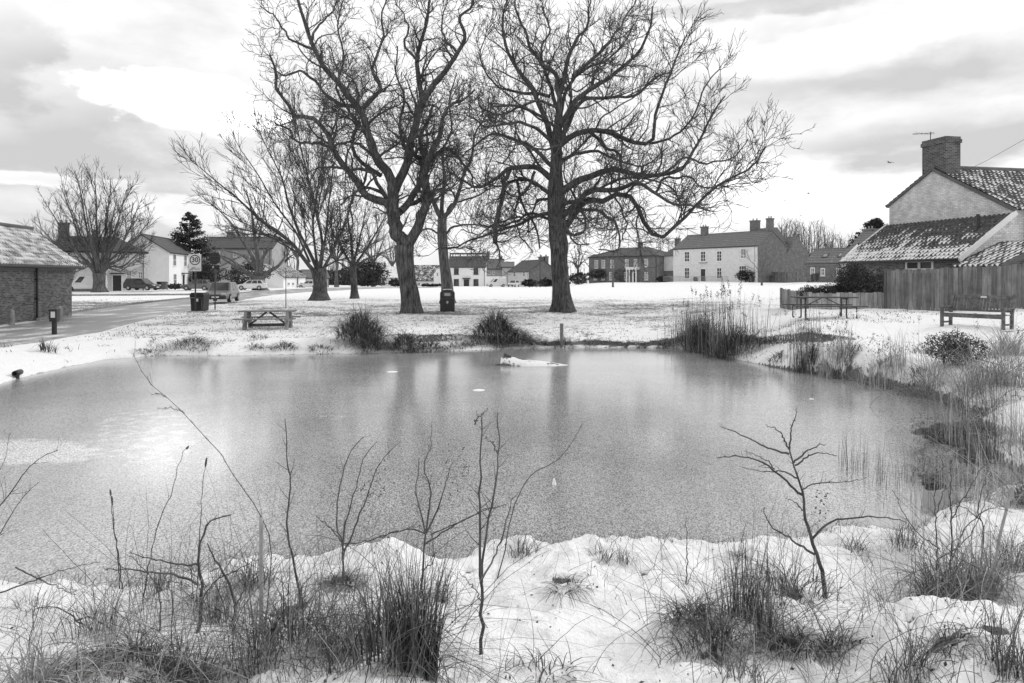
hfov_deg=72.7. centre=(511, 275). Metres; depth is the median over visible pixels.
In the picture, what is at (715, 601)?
dead stems
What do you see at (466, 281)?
door
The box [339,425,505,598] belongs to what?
bare shrub
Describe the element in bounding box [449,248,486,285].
house
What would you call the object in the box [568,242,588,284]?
distant tree
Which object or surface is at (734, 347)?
grass tussock
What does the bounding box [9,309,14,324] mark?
bollard
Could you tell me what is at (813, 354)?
grass tussock
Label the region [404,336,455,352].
grass tussock
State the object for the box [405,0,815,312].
spreading tree
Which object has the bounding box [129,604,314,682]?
grass tussock
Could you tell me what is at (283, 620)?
grass tussock
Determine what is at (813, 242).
wood
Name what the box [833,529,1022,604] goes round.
grass tussock
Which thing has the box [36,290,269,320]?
kerb
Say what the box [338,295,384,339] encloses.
reed clump
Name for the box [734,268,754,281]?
bush
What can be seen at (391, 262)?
distant tree
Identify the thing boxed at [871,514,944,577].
grass tussock
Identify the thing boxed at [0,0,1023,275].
sky
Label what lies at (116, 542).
reedmace
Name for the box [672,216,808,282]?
house
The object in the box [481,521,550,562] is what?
grass tussock
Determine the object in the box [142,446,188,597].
reedmace
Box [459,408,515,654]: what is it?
bramble
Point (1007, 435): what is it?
grass tussock
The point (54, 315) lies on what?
waste box
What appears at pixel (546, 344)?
grass tussock
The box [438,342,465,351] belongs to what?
grass tussock
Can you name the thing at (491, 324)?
grass tussock
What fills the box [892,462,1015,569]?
bramble
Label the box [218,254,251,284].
house
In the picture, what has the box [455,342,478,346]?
grass tussock
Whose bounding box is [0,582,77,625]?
grass tussock
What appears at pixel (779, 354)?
grass tussock
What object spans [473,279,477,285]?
window
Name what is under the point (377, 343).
grass tussock
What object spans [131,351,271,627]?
bent stalk
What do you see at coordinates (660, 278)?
bush
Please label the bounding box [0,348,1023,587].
pond
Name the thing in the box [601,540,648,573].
grass tussock
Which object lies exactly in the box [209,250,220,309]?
road sign
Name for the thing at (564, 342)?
grass tussock
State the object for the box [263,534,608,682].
grass tussock
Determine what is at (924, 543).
dead stems
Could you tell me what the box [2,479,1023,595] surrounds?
fringe grass
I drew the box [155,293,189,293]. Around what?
lane
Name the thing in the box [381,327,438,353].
grass tussock
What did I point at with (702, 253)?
window
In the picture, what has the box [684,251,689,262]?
window
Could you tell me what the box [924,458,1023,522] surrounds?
grass tussock
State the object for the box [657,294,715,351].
reed clump
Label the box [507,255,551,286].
house
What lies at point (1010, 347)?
grass tussock
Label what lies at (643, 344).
grass tussock
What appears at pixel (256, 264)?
spreading tree
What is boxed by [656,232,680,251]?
wood
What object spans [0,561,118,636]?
bare shrub
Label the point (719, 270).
window
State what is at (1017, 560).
grass tussock
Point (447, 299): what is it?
litter bin
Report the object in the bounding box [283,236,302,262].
distant tree
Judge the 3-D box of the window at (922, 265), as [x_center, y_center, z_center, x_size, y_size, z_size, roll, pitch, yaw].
[18.421,-0.420,30.977,0.150,0.580,1.010,0,0,-12]
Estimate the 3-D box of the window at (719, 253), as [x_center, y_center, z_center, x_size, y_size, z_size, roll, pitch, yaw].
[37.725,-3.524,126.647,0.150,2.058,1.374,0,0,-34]
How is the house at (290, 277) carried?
on the ground at (584, 638)
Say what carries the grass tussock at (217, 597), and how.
on the ground at (584, 638)
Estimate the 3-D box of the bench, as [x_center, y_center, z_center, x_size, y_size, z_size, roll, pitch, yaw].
[13.696,1.100,20.433,0.843,1.119,1.810,0,0,-32]
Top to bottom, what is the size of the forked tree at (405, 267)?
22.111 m
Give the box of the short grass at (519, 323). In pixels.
[5,296,1021,370]
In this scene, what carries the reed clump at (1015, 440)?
in the pond
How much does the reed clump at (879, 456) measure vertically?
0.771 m
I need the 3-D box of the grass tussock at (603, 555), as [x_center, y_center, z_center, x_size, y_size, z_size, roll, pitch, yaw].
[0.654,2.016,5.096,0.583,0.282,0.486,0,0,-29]
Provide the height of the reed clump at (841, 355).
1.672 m
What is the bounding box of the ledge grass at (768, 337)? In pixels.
[381,331,855,345]
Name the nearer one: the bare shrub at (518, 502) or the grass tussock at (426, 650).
the grass tussock at (426, 650)
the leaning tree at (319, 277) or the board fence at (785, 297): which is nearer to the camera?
the board fence at (785, 297)
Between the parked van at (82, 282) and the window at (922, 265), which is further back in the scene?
the parked van at (82, 282)
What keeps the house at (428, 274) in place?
on the ground at (584, 638)
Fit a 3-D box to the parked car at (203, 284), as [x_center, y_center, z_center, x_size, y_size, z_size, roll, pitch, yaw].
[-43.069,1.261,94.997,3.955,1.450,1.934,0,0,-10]
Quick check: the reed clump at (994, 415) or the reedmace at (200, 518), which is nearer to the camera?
the reedmace at (200, 518)
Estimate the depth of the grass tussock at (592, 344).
24.73 m
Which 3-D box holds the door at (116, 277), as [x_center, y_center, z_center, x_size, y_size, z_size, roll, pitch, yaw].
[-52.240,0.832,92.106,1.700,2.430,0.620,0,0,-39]
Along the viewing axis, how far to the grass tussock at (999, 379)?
13.43 m
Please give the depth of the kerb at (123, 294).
71.14 m
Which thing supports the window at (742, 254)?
in the house at (715, 254)
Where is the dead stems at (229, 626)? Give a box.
[44,461,473,680]
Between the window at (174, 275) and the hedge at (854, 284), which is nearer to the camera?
the hedge at (854, 284)
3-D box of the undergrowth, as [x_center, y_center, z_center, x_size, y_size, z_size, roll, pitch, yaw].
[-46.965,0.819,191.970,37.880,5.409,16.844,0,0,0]
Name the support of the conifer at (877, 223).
on the ground at (584, 638)
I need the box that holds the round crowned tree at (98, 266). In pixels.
[15,155,163,291]
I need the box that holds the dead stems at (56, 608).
[1,551,159,646]
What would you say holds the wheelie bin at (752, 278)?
on the ground at (584, 638)
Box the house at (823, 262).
[805,248,847,281]
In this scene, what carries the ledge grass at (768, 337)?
on the ground at (584, 638)
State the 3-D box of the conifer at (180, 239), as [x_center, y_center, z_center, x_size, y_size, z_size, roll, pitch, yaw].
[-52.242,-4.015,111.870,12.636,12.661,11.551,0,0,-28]
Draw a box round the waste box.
[48,308,59,333]
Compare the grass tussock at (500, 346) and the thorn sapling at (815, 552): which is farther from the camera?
the grass tussock at (500, 346)
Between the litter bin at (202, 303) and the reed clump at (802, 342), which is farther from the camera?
the litter bin at (202, 303)
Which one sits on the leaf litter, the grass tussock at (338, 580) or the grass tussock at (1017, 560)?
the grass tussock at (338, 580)
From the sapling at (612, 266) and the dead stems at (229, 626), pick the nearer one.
the dead stems at (229, 626)
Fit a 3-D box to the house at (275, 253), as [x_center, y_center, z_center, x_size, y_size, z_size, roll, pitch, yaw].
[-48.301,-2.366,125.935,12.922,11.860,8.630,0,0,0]
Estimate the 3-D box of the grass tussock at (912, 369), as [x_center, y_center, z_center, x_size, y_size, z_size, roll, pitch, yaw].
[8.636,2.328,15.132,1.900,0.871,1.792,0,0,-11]
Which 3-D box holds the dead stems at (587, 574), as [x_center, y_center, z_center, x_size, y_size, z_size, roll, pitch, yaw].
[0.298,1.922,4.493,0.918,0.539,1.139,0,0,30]
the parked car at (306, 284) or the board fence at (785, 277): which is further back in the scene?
the parked car at (306, 284)
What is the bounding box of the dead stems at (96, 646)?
[0,546,255,682]
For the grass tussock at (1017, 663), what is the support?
on the ground at (584, 638)
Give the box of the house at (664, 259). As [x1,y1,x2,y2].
[588,237,680,282]
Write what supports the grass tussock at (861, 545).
on the ground at (584, 638)
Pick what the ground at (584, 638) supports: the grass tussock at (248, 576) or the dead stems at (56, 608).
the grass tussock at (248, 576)
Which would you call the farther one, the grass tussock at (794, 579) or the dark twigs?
the dark twigs
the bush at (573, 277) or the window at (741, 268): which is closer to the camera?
the window at (741, 268)
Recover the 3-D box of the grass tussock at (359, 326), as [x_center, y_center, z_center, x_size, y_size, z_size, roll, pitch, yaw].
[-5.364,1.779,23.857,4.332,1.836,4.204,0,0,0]
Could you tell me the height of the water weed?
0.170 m
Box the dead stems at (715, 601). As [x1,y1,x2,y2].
[562,499,925,673]
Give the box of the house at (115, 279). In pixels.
[53,220,148,291]
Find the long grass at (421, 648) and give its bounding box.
[16,455,1023,682]
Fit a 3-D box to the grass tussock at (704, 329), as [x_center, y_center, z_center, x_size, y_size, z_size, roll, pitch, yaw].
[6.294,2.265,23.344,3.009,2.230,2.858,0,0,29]
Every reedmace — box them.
[109,489,119,588]
[111,496,123,588]
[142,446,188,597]
[196,457,207,607]
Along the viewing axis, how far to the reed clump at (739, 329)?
21.46 m
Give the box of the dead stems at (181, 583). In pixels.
[44,475,376,641]
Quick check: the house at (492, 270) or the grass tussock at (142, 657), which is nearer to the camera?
the grass tussock at (142, 657)
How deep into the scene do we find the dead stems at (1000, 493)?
6.76 m
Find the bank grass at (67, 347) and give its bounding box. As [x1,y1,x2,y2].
[1,320,1023,460]
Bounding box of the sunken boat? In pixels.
[496,353,565,365]
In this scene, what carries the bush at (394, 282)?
on the ground at (584, 638)
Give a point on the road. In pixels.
(89, 322)
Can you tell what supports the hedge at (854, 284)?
on the ground at (584, 638)
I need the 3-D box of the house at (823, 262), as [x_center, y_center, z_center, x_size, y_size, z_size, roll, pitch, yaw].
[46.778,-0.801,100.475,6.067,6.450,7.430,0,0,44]
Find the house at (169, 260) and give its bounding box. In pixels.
[128,234,193,289]
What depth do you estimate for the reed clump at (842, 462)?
9.22 m
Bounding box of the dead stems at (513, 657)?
[441,580,631,682]
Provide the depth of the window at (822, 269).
98.35 m
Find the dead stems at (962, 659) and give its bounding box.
[796,522,1023,682]
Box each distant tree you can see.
[272,211,323,270]
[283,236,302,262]
[317,216,354,286]
[353,223,392,286]
[381,235,395,265]
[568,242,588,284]
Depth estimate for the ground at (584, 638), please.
5.11 m
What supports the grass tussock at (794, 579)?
on the ground at (584, 638)
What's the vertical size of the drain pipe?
0.512 m
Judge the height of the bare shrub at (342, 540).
0.946 m
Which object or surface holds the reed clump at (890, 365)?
on the ground at (584, 638)
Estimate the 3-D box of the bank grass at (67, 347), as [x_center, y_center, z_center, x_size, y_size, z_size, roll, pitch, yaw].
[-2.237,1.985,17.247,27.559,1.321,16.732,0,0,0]
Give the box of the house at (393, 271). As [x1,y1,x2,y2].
[381,266,397,285]
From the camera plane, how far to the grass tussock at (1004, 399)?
12.02 m
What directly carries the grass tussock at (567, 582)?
on the ground at (584, 638)
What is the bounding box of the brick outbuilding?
[0,222,84,324]
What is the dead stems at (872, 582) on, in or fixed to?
on the ground at (584, 638)
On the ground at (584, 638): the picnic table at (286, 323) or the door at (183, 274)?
the picnic table at (286, 323)
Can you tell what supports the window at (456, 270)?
in the house at (462, 274)
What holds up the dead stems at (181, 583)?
on the ground at (584, 638)
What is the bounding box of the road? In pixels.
[0,287,440,347]
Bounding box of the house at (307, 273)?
[301,269,330,286]
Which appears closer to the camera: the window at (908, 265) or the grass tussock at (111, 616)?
the grass tussock at (111, 616)
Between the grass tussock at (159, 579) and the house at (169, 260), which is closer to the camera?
the grass tussock at (159, 579)
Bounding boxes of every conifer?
[168,211,228,282]
[845,218,884,247]
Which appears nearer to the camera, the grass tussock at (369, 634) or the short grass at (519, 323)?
the grass tussock at (369, 634)
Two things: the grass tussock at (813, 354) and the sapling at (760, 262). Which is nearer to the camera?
the grass tussock at (813, 354)
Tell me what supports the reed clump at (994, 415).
on the ground at (584, 638)
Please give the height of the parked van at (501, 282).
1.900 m
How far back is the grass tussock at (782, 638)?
3.31 m
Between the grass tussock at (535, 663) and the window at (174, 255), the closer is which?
the grass tussock at (535, 663)
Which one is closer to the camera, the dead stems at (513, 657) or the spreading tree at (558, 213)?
the dead stems at (513, 657)
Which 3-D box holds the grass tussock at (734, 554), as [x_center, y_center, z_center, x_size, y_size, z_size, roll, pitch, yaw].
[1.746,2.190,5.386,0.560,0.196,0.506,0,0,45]
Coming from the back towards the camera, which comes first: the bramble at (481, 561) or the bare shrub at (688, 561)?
the bare shrub at (688, 561)
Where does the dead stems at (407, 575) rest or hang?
on the ground at (584, 638)
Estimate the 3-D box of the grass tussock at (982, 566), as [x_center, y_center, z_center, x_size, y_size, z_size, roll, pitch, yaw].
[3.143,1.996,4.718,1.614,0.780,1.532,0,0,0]
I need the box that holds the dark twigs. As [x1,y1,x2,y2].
[0,432,64,534]
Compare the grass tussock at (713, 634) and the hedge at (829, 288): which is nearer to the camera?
the grass tussock at (713, 634)
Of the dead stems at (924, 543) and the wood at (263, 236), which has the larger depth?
the wood at (263, 236)
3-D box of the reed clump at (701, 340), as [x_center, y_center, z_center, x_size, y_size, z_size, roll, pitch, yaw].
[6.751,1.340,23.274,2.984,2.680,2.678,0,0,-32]
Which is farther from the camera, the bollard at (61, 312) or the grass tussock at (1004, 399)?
the bollard at (61, 312)
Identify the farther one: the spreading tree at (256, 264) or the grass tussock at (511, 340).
the spreading tree at (256, 264)
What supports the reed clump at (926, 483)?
in the pond
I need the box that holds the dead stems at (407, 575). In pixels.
[257,502,550,629]
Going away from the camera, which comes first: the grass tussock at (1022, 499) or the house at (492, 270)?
the grass tussock at (1022, 499)
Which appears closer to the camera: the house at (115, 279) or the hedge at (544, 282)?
the house at (115, 279)
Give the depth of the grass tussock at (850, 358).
17.28 m
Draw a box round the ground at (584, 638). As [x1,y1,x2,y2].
[0,276,1023,682]
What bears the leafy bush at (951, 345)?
on the ground at (584, 638)
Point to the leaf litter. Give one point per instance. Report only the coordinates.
(945, 663)
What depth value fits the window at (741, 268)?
122.34 m
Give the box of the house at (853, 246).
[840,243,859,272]
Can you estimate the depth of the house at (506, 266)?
174.00 m
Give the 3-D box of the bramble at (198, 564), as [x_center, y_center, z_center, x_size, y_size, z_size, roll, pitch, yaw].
[-1.792,1.740,3.940,0.831,0.740,0.420,0,0,0]
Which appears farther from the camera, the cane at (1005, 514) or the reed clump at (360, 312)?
the reed clump at (360, 312)
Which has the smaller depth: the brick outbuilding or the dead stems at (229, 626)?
the dead stems at (229, 626)
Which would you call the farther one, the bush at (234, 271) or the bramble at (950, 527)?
the bush at (234, 271)
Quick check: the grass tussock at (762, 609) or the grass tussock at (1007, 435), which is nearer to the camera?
the grass tussock at (762, 609)
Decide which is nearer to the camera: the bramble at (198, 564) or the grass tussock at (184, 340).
the bramble at (198, 564)
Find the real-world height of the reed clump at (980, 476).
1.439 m
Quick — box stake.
[560,323,562,347]
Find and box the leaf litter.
[10,525,1022,682]
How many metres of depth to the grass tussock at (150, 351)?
22.17 m
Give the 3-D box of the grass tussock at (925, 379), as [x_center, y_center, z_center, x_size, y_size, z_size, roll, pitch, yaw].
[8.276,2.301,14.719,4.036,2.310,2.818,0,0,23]
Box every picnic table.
[233,310,300,329]
[782,296,867,319]
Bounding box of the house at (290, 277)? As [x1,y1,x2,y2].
[240,262,307,287]
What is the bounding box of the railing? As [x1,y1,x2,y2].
[663,276,728,281]
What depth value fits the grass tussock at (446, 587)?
4.44 m
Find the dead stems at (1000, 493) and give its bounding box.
[885,398,1023,515]
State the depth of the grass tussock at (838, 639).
3.38 m
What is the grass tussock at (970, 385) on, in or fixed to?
on the ground at (584, 638)
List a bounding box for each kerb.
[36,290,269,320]
[72,294,189,295]
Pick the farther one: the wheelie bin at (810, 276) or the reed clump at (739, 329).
the wheelie bin at (810, 276)
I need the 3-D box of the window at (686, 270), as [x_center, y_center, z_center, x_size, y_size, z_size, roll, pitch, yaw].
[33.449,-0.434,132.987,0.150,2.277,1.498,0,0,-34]
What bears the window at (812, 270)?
in the house at (823, 262)
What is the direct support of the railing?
on the ground at (584, 638)
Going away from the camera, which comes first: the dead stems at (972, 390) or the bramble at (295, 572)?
the bramble at (295, 572)
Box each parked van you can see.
[72,275,107,290]
[486,278,506,286]
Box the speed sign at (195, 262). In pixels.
[189,250,201,310]
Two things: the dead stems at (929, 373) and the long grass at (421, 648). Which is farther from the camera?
the dead stems at (929, 373)
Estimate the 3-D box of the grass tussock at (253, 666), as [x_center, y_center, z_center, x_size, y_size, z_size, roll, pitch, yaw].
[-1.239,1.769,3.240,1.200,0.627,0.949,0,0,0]
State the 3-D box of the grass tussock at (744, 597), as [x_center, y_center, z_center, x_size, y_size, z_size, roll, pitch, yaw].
[1.310,1.753,3.904,1.224,0.939,1.507,0,0,-18]
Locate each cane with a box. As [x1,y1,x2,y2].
[259,517,263,632]
[993,488,1012,568]
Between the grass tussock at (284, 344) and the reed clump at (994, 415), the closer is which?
the reed clump at (994, 415)
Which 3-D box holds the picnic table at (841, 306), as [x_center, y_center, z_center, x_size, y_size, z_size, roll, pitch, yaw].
[10.908,1.126,24.363,2.350,0.786,1.720,0,0,7]
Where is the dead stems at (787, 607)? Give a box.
[639,510,886,682]
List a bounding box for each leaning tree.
[168,82,389,300]
[395,64,515,302]
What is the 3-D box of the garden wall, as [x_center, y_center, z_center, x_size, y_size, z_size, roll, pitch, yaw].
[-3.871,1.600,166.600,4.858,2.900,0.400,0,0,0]
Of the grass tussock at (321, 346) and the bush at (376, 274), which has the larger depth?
the bush at (376, 274)
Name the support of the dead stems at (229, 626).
on the ground at (584, 638)
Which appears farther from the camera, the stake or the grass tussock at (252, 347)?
the stake
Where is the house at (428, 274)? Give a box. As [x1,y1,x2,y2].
[414,265,440,285]
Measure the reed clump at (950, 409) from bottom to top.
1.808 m
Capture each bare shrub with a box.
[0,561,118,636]
[317,436,419,584]
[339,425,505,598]
[497,423,582,577]
[685,522,703,584]
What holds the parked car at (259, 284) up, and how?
on the ground at (584, 638)
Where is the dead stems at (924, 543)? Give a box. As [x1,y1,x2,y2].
[770,446,1023,612]
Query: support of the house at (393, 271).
on the ground at (584, 638)
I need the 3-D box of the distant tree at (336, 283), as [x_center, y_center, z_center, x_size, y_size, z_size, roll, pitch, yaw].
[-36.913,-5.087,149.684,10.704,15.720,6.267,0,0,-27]
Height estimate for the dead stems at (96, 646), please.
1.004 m
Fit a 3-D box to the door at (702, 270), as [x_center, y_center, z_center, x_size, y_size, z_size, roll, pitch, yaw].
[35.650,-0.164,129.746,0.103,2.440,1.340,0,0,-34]
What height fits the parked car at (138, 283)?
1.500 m
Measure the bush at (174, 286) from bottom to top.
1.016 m
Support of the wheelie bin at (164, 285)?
on the ground at (584, 638)
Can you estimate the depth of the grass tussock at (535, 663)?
3.13 m
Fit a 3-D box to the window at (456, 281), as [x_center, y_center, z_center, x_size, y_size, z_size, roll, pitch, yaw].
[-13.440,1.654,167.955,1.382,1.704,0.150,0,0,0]
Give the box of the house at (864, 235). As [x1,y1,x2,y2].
[853,226,878,243]
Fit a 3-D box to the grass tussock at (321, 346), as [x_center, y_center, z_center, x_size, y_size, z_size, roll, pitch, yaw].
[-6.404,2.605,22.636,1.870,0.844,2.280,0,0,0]
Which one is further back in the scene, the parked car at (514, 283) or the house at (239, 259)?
the parked car at (514, 283)
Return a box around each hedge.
[421,283,440,286]
[521,277,569,286]
[797,282,850,298]
[832,259,885,305]
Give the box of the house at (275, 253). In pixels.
[202,231,287,277]
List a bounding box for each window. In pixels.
[173,254,176,266]
[173,274,176,283]
[184,255,186,266]
[454,268,458,274]
[454,279,458,285]
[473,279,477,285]
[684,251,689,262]
[684,267,689,278]
[700,251,705,261]
[717,251,721,261]
[717,267,721,278]
[739,266,746,277]
[740,248,745,258]
[810,267,814,273]
[821,268,824,275]
[905,262,918,269]
[918,261,933,272]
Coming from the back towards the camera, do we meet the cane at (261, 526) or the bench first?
the bench
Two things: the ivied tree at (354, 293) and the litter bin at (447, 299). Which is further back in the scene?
the ivied tree at (354, 293)
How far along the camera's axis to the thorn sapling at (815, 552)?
4.09 m
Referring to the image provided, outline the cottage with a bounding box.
[838,132,1023,307]
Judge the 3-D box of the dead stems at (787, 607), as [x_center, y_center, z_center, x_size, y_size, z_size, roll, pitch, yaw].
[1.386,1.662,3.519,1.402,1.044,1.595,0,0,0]
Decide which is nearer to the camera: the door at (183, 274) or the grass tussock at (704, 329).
the grass tussock at (704, 329)
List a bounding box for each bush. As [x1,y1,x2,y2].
[167,282,181,289]
[188,259,273,288]
[339,256,391,286]
[388,278,398,286]
[569,272,590,284]
[655,275,669,281]
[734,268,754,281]
[918,327,992,366]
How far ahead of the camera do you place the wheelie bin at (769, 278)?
111.70 m
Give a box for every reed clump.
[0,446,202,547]
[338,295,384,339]
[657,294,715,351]
[668,276,769,353]
[671,293,781,361]
[779,287,830,373]
[796,321,858,378]
[836,433,927,488]
[838,427,892,471]
[849,315,927,389]
[867,424,990,511]
[913,402,1021,520]
[917,302,1023,458]
[920,333,990,447]
[965,326,1023,482]
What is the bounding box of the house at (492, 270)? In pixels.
[487,252,503,275]
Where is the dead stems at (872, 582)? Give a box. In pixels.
[702,540,1019,611]
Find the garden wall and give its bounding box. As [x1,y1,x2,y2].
[486,276,505,283]
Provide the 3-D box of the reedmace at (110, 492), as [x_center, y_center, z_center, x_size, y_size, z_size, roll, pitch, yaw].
[-2.662,1.754,4.642,0.114,0.661,0.045,0,0,27]
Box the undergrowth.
[299,269,381,284]
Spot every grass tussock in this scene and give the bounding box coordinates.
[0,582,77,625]
[0,621,209,682]
[1,557,188,647]
[17,617,252,682]
[29,339,62,352]
[93,541,294,636]
[115,549,180,601]
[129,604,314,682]
[132,347,170,355]
[152,334,219,355]
[160,555,367,682]
[162,535,306,621]
[165,588,322,682]
[206,546,388,673]
[241,342,270,351]
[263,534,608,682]
[268,340,301,351]
[270,553,476,682]
[296,567,383,599]
[298,302,417,351]
[307,343,335,354]
[342,331,412,354]
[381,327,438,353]
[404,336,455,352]
[433,564,470,602]
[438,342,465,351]
[447,306,545,347]
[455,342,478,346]
[474,326,562,351]
[477,638,625,682]
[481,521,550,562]
[492,344,511,349]
[526,573,606,610]
[540,341,559,347]
[546,335,578,349]
[577,533,639,566]
[582,340,599,346]
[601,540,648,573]
[620,517,861,658]
[630,341,650,348]
[630,589,747,651]
[647,581,806,669]
[650,335,675,348]
[662,311,727,352]
[665,526,853,681]
[669,609,841,682]
[688,323,778,361]
[692,331,728,354]
[692,541,874,619]
[709,545,760,561]
[724,607,859,679]
[760,350,787,366]
[777,611,1000,682]
[790,339,835,378]
[795,616,867,670]
[808,338,862,378]
[826,529,898,561]
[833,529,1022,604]
[847,515,1023,605]
[858,333,993,400]
[859,350,899,387]
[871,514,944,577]
[876,320,1023,400]
[881,339,1023,415]
[881,363,928,395]
[893,620,995,669]
[903,591,1023,682]
[917,385,1021,422]
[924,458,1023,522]
[934,517,1023,574]
[948,398,1023,455]
[970,319,1023,355]
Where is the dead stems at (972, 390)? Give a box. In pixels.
[912,344,1023,418]
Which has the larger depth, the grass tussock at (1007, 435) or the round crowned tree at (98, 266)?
the round crowned tree at (98, 266)
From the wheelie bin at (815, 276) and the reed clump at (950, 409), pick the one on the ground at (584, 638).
the wheelie bin at (815, 276)
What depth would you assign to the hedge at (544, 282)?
149.75 m
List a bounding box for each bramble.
[103,513,258,633]
[275,421,316,607]
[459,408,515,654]
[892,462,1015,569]
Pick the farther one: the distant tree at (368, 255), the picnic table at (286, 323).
the distant tree at (368, 255)
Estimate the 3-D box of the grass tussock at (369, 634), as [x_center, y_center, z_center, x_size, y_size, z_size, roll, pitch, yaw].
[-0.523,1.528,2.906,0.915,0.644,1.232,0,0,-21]
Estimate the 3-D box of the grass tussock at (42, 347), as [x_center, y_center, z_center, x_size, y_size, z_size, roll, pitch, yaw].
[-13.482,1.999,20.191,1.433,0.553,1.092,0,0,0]
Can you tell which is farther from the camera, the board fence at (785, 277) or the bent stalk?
the board fence at (785, 277)
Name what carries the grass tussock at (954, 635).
on the ground at (584, 638)
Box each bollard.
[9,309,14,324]
[57,306,62,321]
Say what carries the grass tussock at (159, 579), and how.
on the ground at (584, 638)
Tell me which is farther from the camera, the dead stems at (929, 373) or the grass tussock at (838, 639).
the dead stems at (929, 373)
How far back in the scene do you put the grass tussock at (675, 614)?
3.69 m
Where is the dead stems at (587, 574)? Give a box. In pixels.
[475,536,640,607]
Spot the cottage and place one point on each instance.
(945, 210)
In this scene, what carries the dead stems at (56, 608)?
on the leaf litter
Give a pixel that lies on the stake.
(561, 335)
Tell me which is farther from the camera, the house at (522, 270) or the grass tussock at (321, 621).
the house at (522, 270)
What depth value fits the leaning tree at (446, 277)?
51.80 m
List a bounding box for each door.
[110,273,123,290]
[181,273,188,284]
[462,278,470,285]
[700,268,705,280]
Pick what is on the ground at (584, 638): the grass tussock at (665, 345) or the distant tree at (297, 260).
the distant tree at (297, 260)
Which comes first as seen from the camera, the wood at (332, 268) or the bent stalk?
the bent stalk
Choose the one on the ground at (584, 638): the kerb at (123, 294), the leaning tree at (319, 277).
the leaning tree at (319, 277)
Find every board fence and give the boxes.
[772,272,805,282]
[780,288,805,309]
[806,292,883,309]
[884,264,1023,310]
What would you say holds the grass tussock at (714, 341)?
on the ground at (584, 638)
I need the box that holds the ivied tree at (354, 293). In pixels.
[304,179,400,298]
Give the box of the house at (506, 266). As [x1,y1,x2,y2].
[501,262,514,285]
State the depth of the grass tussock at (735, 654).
2.84 m
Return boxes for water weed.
[865,406,1022,499]
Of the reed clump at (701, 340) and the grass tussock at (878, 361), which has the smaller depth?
the grass tussock at (878, 361)
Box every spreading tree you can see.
[198,182,290,289]
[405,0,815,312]
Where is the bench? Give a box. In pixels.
[939,293,1016,329]
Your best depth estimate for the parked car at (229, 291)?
52.65 m
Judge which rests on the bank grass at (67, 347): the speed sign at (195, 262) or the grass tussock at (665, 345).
the grass tussock at (665, 345)
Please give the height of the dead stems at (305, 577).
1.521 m
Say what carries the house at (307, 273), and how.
on the ground at (584, 638)
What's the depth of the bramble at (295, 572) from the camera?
4.12 m
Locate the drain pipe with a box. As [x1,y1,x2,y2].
[12,369,23,378]
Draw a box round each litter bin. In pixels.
[190,292,209,310]
[440,289,454,311]
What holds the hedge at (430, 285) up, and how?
on the ground at (584, 638)
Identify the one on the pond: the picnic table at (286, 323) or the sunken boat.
the sunken boat
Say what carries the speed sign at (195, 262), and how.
on the ground at (584, 638)
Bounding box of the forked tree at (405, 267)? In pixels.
[241,0,499,313]
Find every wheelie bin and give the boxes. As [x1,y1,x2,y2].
[161,282,167,289]
[749,276,754,281]
[767,276,772,281]
[808,274,812,281]
[813,273,818,280]
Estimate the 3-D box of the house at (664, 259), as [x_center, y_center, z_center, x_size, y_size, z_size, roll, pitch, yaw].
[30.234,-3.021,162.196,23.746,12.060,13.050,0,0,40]
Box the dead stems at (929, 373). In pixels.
[835,319,1023,408]
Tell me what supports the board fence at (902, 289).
on the ground at (584, 638)
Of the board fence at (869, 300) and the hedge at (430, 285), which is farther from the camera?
the hedge at (430, 285)
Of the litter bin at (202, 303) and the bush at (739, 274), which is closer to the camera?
the litter bin at (202, 303)
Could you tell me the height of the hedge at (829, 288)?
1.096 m
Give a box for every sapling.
[605,250,618,286]
[716,408,906,597]
[738,243,776,284]
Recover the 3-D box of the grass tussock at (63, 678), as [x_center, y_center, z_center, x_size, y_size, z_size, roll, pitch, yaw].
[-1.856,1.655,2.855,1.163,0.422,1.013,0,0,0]
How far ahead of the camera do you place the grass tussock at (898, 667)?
2.79 m
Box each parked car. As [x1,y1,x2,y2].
[123,278,160,289]
[180,280,210,289]
[204,282,239,301]
[237,280,267,289]
[297,281,312,287]
[508,280,519,286]
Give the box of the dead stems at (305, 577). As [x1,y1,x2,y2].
[139,470,600,682]
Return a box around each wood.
[198,225,295,268]
[318,255,395,284]
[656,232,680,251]
[777,215,855,254]
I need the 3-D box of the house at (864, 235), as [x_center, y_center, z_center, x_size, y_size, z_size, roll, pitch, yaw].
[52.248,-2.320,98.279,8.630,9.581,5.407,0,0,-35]
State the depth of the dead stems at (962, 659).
2.80 m
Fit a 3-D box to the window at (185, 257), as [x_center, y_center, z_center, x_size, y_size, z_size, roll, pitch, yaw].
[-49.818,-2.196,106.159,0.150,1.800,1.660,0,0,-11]

